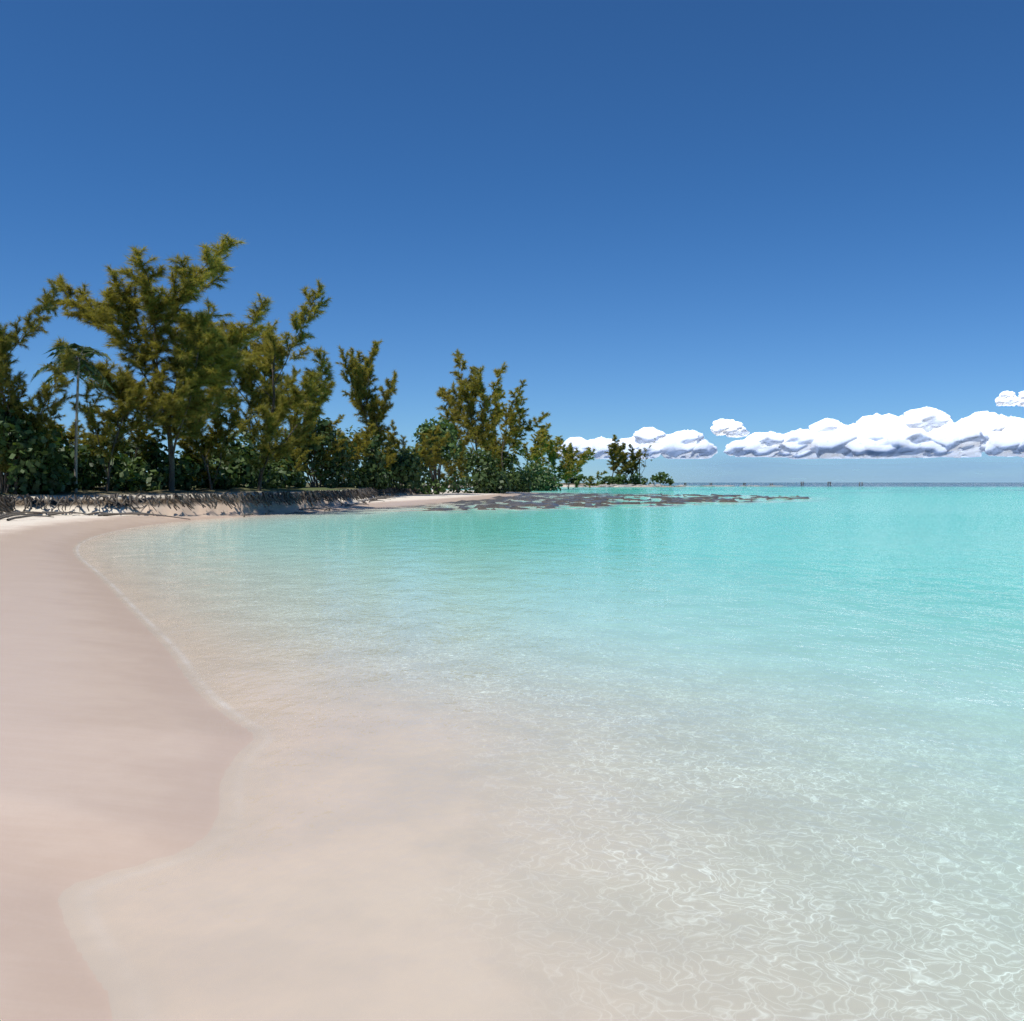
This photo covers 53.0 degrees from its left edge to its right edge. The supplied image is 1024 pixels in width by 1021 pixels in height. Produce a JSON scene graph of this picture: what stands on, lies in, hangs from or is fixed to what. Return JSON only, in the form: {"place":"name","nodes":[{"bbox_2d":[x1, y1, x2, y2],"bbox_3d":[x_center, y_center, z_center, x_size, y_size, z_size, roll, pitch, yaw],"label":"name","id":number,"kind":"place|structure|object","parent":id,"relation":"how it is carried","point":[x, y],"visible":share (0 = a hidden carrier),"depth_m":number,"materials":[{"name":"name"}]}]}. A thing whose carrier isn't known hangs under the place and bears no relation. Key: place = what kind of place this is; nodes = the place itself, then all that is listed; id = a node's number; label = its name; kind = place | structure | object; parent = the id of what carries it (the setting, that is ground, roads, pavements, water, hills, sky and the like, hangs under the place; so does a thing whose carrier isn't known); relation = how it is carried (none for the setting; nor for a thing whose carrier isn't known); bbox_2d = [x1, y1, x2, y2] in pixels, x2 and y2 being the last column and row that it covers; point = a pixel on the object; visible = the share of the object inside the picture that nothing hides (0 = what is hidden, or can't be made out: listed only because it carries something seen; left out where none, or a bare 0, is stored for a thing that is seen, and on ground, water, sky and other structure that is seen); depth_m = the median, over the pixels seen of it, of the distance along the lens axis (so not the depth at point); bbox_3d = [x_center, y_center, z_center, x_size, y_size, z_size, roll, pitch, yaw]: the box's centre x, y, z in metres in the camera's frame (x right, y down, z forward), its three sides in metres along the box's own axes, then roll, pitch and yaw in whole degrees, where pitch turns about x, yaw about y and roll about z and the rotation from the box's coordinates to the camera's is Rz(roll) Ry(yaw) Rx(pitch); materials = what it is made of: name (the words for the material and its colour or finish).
{"place":"outdoors","nodes":[
{"label":"outdoors","id":0,"kind":"place"},
{"bbox_2d":[0,483,808,1020],"bbox_3d":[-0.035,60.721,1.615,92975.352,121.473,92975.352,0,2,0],"label":"beach","id":1,"kind":"structure","parent":0,"point":[134,743],"depth_m":5.92,"materials":[{"name":"beige sand"}]},
{"bbox_2d":[0,396,62,493],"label":"bush","id":2,"kind":"object","parent":1,"relation":"on","point":[21,444],"visible":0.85,"depth_m":42.37,"materials":[{"name":"green plant"}]},
{"bbox_2d":[4,370,67,493],"bbox_3d":[-20.759,-3.195,44.279,3.204,5.455,3.798,-2,2,-45],"label":"casuarina tree","id":3,"kind":"object","parent":1,"relation":"on","point":[23,394],"visible":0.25,"depth_m":42.99,"materials":[{"name":"green plant"}]},
{"bbox_2d":[0,279,80,493],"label":"casuarina tree","id":4,"kind":"object","parent":1,"relation":"on","point":[9,340],"visible":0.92,"depth_m":43.02,"materials":[{"name":"green plant"}]},
{"bbox_2d":[3,450,81,494],"bbox_3d":[-21.180,-1.728,44.869,4.182,2.684,4.634,0,2,0],"label":"bush","id":5,"kind":"object","parent":1,"relation":"on","point":[53,483],"visible":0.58,"depth_m":43.81,"materials":[{"name":"green plant"}]},
{"bbox_2d":[19,424,104,489],"bbox_3d":[-21.121,-2.306,48.148,4.455,3.442,6.663,0,2,0],"label":"bush","id":6,"kind":"object","parent":1,"relation":"on","point":[86,465],"visible":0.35,"depth_m":47.65,"materials":[{"name":"green plant"}]},
{"bbox_2d":[30,343,115,491],"bbox_3d":[-19.585,-4.010,46.060,3.768,7.016,3.446,0,2,0],"label":"palm","id":7,"kind":"object","parent":1,"relation":"on","point":[90,352],"visible":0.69,"depth_m":45.85,"materials":[{"name":"green plant"}]},
{"bbox_2d":[46,418,107,481],"bbox_3d":[-21.259,-2.658,49.848,3.712,4.019,4.820,-1,2,-37],"label":"shrub","id":8,"kind":"object","parent":1,"relation":"on","point":[70,437],"visible":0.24,"depth_m":49.71,"materials":[{"name":"green plant"}]},
{"bbox_2d":[77,451,163,491],"bbox_3d":[-20.072,-1.835,51.743,4.588,2.540,5.196,0,2,0],"label":"bush","id":9,"kind":"object","parent":1,"relation":"on","point":[131,478],"visible":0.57,"depth_m":51.12,"materials":[{"name":"green plant"}]},
{"bbox_2d":[86,400,166,466],"bbox_3d":[-20.619,-3.459,54.995,4.326,5.223,5.763,0,2,0],"label":"shrub","id":10,"kind":"object","parent":1,"relation":"on","point":[141,433],"visible":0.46,"depth_m":55.35,"materials":[{"name":"green plant"}]},
{"bbox_2d":[69,357,197,491],"bbox_3d":[-18.440,-4.119,49.446,5.884,6.995,5.531,-1,2,-27],"label":"casuarina tree","id":11,"kind":"object","parent":1,"relation":"on","point":[102,438],"visible":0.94,"depth_m":48.70,"materials":[{"name":"green plant"}]},
{"bbox_2d":[95,436,203,490],"bbox_3d":[-20.033,-2.475,56.730,5.138,3.401,5.848,1,2,40],"label":"bush","id":12,"kind":"object","parent":1,"relation":"on","point":[183,469],"visible":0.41,"depth_m":56.28,"materials":[{"name":"green plant"}]},
{"bbox_2d":[38,232,274,490],"bbox_3d":[-18.454,-7.465,52.822,11.460,13.401,13.188,-1,2,-28],"label":"casuarina tree","id":13,"kind":"object","parent":1,"relation":"on","point":[191,353],"visible":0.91,"depth_m":50.30,"materials":[{"name":"green plant"}]},
{"bbox_2d":[162,439,222,488],"bbox_3d":[-18.386,-2.700,59.661,3.786,3.470,2.597,0,2,0],"label":"shrub","id":14,"kind":"object","parent":1,"relation":"on","point":[187,449],"visible":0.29,"depth_m":59.50,"materials":[{"name":"green plant"}]},
{"bbox_2d":[144,386,243,489],"bbox_3d":[-17.921,-3.998,57.618,5.692,6.407,5.904,1,2,28],"label":"casuarina tree","id":15,"kind":"object","parent":1,"relation":"on","point":[216,435],"visible":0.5,"depth_m":57.60,"materials":[{"name":"green plant"}]},
{"bbox_2d":[176,455,244,489],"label":"bush","id":16,"kind":"object","parent":1,"relation":"on","point":[222,481],"visible":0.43,"depth_m":60.63,"materials":[{"name":"green plant"}]},
{"bbox_2d":[0,486,431,520],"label":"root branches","id":17,"kind":"object","parent":1,"relation":"on","point":[6,502],"visible":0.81,"depth_m":47.16,"materials":[{"name":"grey plant"}]},
{"bbox_2d":[211,418,283,474],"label":"casuarina tree","id":18,"kind":"object","parent":1,"relation":"on","point":[242,424],"visible":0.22,"depth_m":67.11,"materials":[{"name":"green plant"}]},
{"bbox_2d":[209,429,289,488],"bbox_3d":[-18.085,-3.136,66.173,6.192,4.183,7.123,0,2,15],"label":"bush","id":19,"kind":"object","parent":1,"relation":"on","point":[248,474],"visible":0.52,"depth_m":64.80,"materials":[{"name":"green plant"}]},
{"bbox_2d":[164,278,335,490],"bbox_3d":[-15.306,-7.409,61.275,10.092,13.046,10.511,0,2,0],"label":"casuarina tree","id":20,"kind":"object","parent":1,"relation":"on","point":[274,350],"visible":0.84,"depth_m":60.52,"materials":[{"name":"green plant"}]},
{"bbox_2d":[194,310,324,457],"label":"casuarina tree","id":21,"kind":"object","parent":1,"relation":"on","point":[281,384],"visible":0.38,"depth_m":75.75,"materials":[{"name":"green plant"}]},
{"bbox_2d":[253,451,310,487],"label":"bush","id":22,"kind":"object","parent":1,"relation":"on","point":[295,480],"visible":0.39,"depth_m":73.01,"materials":[{"name":"green plant"}]},
{"bbox_2d":[261,437,310,479],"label":"casuarina tree","id":23,"kind":"object","parent":1,"relation":"on","point":[300,458],"visible":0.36,"depth_m":73.64,"materials":[{"name":"green plant"}]},
{"bbox_2d":[270,411,347,487],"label":"casuarina tree","id":24,"kind":"object","parent":1,"relation":"on","point":[336,446],"visible":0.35,"depth_m":82.38,"materials":[{"name":"green plant"}]},
{"bbox_2d":[285,417,364,487],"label":"bush","id":25,"kind":"object","parent":1,"relation":"on","point":[334,471],"visible":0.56,"depth_m":83.34,"materials":[{"name":"green plant"}]},
{"bbox_2d":[331,422,377,482],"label":"casuarina tree","id":26,"kind":"object","parent":1,"relation":"on","point":[367,435],"visible":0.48,"depth_m":88.94,"materials":[{"name":"green plant"}]},
{"bbox_2d":[315,425,395,489],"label":"bush","id":27,"kind":"object","parent":1,"relation":"on","point":[371,477],"visible":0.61,"depth_m":92.30,"materials":[{"name":"green plant"}]},
{"bbox_2d":[335,339,398,458],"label":"casuarina tree","id":28,"kind":"object","parent":1,"relation":"on","point":[360,375],"visible":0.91,"depth_m":99.06,"materials":[{"name":"green plant"}]},
{"bbox_2d":[362,439,397,471],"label":"casuarina tree","id":29,"kind":"object","parent":1,"relation":"on","point":[390,456],"visible":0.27,"depth_m":98.28,"materials":[{"name":"green plant"}]},
{"bbox_2d":[367,447,432,490],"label":"bush","id":30,"kind":"object","parent":1,"relation":"on","point":[404,467],"visible":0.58,"depth_m":102.94,"materials":[{"name":"green plant"}]},
{"bbox_2d":[367,419,450,494],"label":"casuarina tree","id":31,"kind":"object","parent":1,"relation":"on","point":[423,452],"visible":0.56,"depth_m":108.82,"materials":[{"name":"green plant"}]},
{"bbox_2d":[410,416,466,494],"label":"bush","id":32,"kind":"object","parent":1,"relation":"on","point":[435,483],"visible":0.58,"depth_m":112.80,"materials":[{"name":"green plant"}]},
{"bbox_2d":[419,427,477,492],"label":"casuarina tree","id":33,"kind":"object","parent":1,"relation":"on","point":[458,465],"visible":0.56,"depth_m":124.11,"materials":[{"name":"green plant"}]},
{"bbox_2d":[434,349,508,472],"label":"casuarina tree","id":34,"kind":"object","parent":1,"relation":"on","point":[474,386],"visible":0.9,"depth_m":135.27,"materials":[{"name":"green plant"}]},
{"bbox_2d":[441,446,513,493],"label":"bush","id":35,"kind":"object","parent":1,"relation":"on","point":[486,480],"visible":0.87,"depth_m":130.39,"materials":[{"name":"green plant"}]},
{"bbox_2d":[480,451,540,492],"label":"bush","id":36,"kind":"object","parent":1,"relation":"on","point":[515,480],"visible":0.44,"depth_m":150.23,"materials":[{"name":"green plant"}]},
{"bbox_2d":[471,379,550,491],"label":"casuarina tree","id":37,"kind":"object","parent":1,"relation":"on","point":[497,448],"visible":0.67,"depth_m":149.58,"materials":[{"name":"green plant"}]},
{"bbox_2d":[504,423,550,474],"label":"casuarina tree","id":38,"kind":"object","parent":1,"relation":"on","point":[535,453],"visible":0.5,"depth_m":237.44,"materials":[{"name":"green plant"}]},
{"bbox_2d":[516,460,562,490],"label":"bush","id":39,"kind":"object","parent":1,"relation":"on","point":[545,480],"visible":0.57,"depth_m":198.37,"materials":[{"name":"green plant"}]},
{"bbox_2d":[539,433,595,481],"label":"casuarina tree","id":40,"kind":"object","parent":1,"relation":"on","point":[552,451],"visible":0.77,"depth_m":249.21,"materials":[{"name":"green plant"}]},
{"bbox_2d":[560,475,576,483],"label":"bush","id":41,"kind":"object","parent":1,"relation":"on","point":[571,481],"visible":0.3,"depth_m":390.71,"materials":[{"name":"green plant"}]},
{"bbox_2d":[539,435,606,488],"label":"casuarina tree","id":42,"kind":"object","parent":1,"relation":"on","point":[580,456],"visible":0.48,"depth_m":257.18,"materials":[{"name":"green plant"}]},
{"bbox_2d":[573,474,591,483],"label":"bush","id":43,"kind":"object","parent":1,"relation":"on","point":[582,477],"visible":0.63,"depth_m":389.16,"materials":[{"name":"green plant"}]},
{"bbox_2d":[578,484,631,486],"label":"sandbar","id":44,"kind":"structure","parent":1,"relation":"on","point":[605,485],"depth_m":376.77,"materials":[{"name":"sand"}]},
{"bbox_2d":[596,475,616,484],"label":"bush","id":45,"kind":"object","parent":1,"relation":"on","point":[605,479],"visible":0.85,"depth_m":383.93,"materials":[{"name":"green plant"}]},
{"bbox_2d":[604,435,632,475],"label":"casuarina tree","id":46,"kind":"object","parent":1,"relation":"on","point":[616,449],"visible":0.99,"depth_m":387.35,"materials":[{"name":"green plant"}]},
{"bbox_2d":[608,474,631,484],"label":"bush","id":47,"kind":"object","parent":1,"relation":"on","point":[620,480],"visible":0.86,"depth_m":384.68,"materials":[{"name":"green plant"}]},
{"bbox_2d":[618,444,642,478],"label":"casuarina tree","id":48,"kind":"object","parent":1,"relation":"on","point":[633,458],"visible":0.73,"depth_m":394.13,"materials":[{"name":"green plant"}]},
{"bbox_2d":[608,438,655,480],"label":"bare tree","id":49,"kind":"object","parent":1,"relation":"on","point":[644,455],"visible":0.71,"depth_m":394.24,"materials":[{"name":"brown plant"}]},
{"bbox_2d":[623,471,650,484],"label":"bush","id":50,"kind":"object","parent":1,"relation":"on","point":[635,480],"visible":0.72,"depth_m":389.28,"materials":[{"name":"green plant"}]},
{"bbox_2d":[611,484,665,486],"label":"sandbar","id":51,"kind":"structure","parent":1,"relation":"on","point":[653,485],"depth_m":382.48,"materials":[{"name":"sand"}]},
{"bbox_2d":[650,472,673,485],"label":"bush","id":52,"kind":"object","parent":1,"relation":"on","point":[660,478],"visible":0.98,"depth_m":387.86,"materials":[{"name":"green plant"}]},
{"bbox_2d":[666,485,685,486],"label":"sandbar","id":53,"kind":"structure","parent":1,"relation":"on","point":[677,486],"depth_m":387.30,"materials":[{"name":"sand"}]},
{"bbox_2d":[653,482,862,485],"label":"ruined pier","id":54,"kind":"structure","parent":1,"relation":"on","point":[772,484],"depth_m":520.48,"materials":[{"name":"brown wood"}]},
{"bbox_2d":[0,0,1023,482],"label":"sky","id":55,"kind":"structure","parent":0,"point":[667,216],"materials":[{"name":"blue"}]},
{"bbox_2d":[79,483,1023,1020],"bbox_3d":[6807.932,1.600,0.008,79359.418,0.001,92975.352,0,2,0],"label":"sea water","id":56,"kind":"structure","parent":0,"point":[761,759],"depth_m":5.94,"materials":[{"name":"teal liquid"}]},
{"bbox_2d":[558,391,1023,459],"bbox_3d":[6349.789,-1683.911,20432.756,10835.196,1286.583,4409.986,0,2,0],"label":"cloud","id":57,"kind":"structure","parent":0,"point":[926,432],"depth_m":20345.13,"materials":[{"name":"white"}]},
{"bbox_2d":[952,466,1013,480],"bbox_3d":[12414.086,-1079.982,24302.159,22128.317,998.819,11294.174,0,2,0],"label":"cloud","id":58,"kind":"structure","parent":0,"point":[1003,479],"depth_m":27224.02,"materials":[{"name":"blue"}]}
]}

